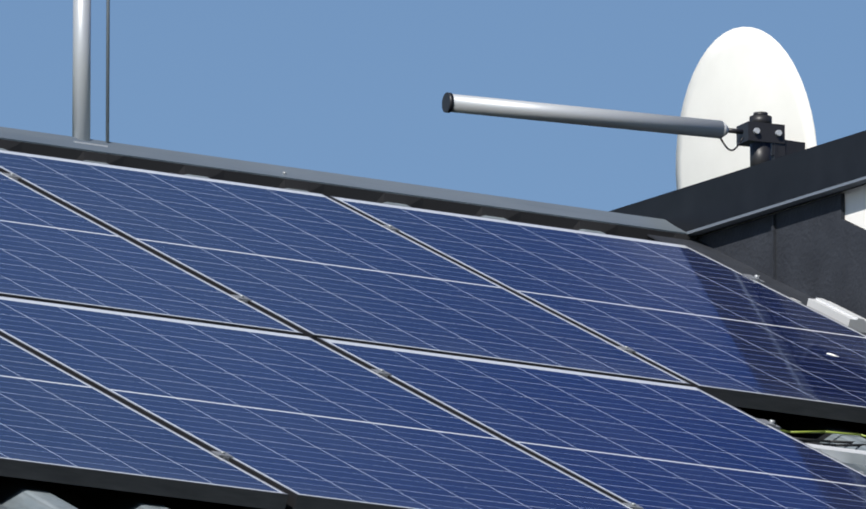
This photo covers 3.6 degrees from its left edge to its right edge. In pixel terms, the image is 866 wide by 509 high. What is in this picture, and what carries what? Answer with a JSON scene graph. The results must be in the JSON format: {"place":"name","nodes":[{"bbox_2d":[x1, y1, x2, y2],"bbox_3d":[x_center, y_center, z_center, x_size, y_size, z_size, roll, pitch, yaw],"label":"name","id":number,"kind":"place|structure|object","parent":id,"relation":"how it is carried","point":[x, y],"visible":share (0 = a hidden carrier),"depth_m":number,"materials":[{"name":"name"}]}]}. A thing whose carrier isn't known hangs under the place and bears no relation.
{"place":"outdoors","nodes":[
{"label":"outdoors","id":0,"kind":"place"},
{"bbox_2d":[0,0,865,210],"label":"sky","id":1,"kind":"structure","parent":0,"point":[358,88],"materials":[{"name":"blue"}]},
{"bbox_2d":[609,130,865,334],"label":"dormer block","id":2,"kind":"structure","parent":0,"point":[803,253],"depth_m":32.54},
{"bbox_2d":[442,27,816,189],"bbox_3d":[0.648,-0.237,34.337,0.600,0.753,1.405,-8,-14,33],"label":"satellite dish","id":3,"kind":"object","parent":2,"relation":"on","point":[746,104],"visible":0.58,"depth_m":34.43,"materials":[{"name":"paint"}]},
{"bbox_2d":[698,185,865,236],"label":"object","id":4,"kind":"object","parent":2,"relation":"attached to","point":[855,206],"depth_m":32.36,"materials":[{"name":"black"}]},
{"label":"house walls","id":5,"kind":"object","parent":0,"visible":0},
{"bbox_2d":[0,148,865,508],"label":"roof sheet","id":6,"kind":"object","parent":5,"relation":"on","point":[24,494],"visible":0.04,"depth_m":28.03,"materials":[{"name":"metal"}]},
{"bbox_2d":[0,335,287,508],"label":"solar module","id":7,"kind":"object","parent":6,"relation":"on","point":[58,425],"visible":0.98,"depth_m":28.10,"materials":[{"name":"glass"}]},
{"bbox_2d":[0,296,632,508],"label":"solar module","id":8,"kind":"object","parent":6,"relation":"on","point":[305,422],"visible":1,"depth_m":28.98,"materials":[{"name":"glass"}]},
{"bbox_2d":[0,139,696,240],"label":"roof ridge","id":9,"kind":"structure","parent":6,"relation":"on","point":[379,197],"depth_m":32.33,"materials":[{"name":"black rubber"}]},
{"bbox_2d":[316,337,865,508],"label":"solar module","id":10,"kind":"object","parent":6,"relation":"on","point":[644,444],"visible":0.98,"depth_m":29.72,"materials":[{"name":"glass"}]},
{"bbox_2d":[2,172,780,508],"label":"panel clamps","id":11,"kind":"object","parent":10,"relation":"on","point":[386,374],"visible":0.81,"depth_m":30.23,"materials":[{"name":"silver metal"}]},
{"bbox_2d":[758,418,865,446],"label":"cables","id":12,"kind":"object","parent":6,"relation":"on","point":[848,444],"visible":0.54,"depth_m":30.61,"materials":[{"name":"green plastic"}]},
{"bbox_2d":[790,297,865,464],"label":"mounting rails","id":13,"kind":"object","parent":6,"relation":"on","point":[846,455],"depth_m":30.35,"materials":[{"name":"silver metal"}]},
{"bbox_2d":[0,171,303,335],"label":"solar module","id":14,"kind":"object","parent":13,"relation":"on","point":[52,251],"visible":0.96,"depth_m":30.14,"materials":[{"name":"glass"}]},
{"bbox_2d":[0,150,690,385],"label":"solar module","id":15,"kind":"object","parent":13,"relation":"on","point":[314,266],"visible":0.98,"depth_m":30.88,"materials":[{"name":"glass"}]},
{"bbox_2d":[329,196,865,422],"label":"solar module","id":16,"kind":"object","parent":13,"relation":"on","point":[713,327],"visible":0.98,"depth_m":31.49,"materials":[{"name":"glass"}]},
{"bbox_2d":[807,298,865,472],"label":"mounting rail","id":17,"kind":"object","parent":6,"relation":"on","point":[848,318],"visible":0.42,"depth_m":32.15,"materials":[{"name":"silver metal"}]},
{"bbox_3d":[-1.293,1.062,33.795,16.120,0.048,4.190,8,-39,-32],"label":"roof sheet","id":18,"kind":"object","parent":5,"relation":"on","visible":0},
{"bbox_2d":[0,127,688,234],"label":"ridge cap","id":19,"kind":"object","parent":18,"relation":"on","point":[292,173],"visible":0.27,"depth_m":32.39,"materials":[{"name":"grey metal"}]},
{"bbox_2d":[72,0,109,146],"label":"pole","id":20,"kind":"object","parent":19,"relation":"on","point":[81,92],"visible":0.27,"depth_m":32.09,"materials":[{"name":"grey metal"}]}
]}

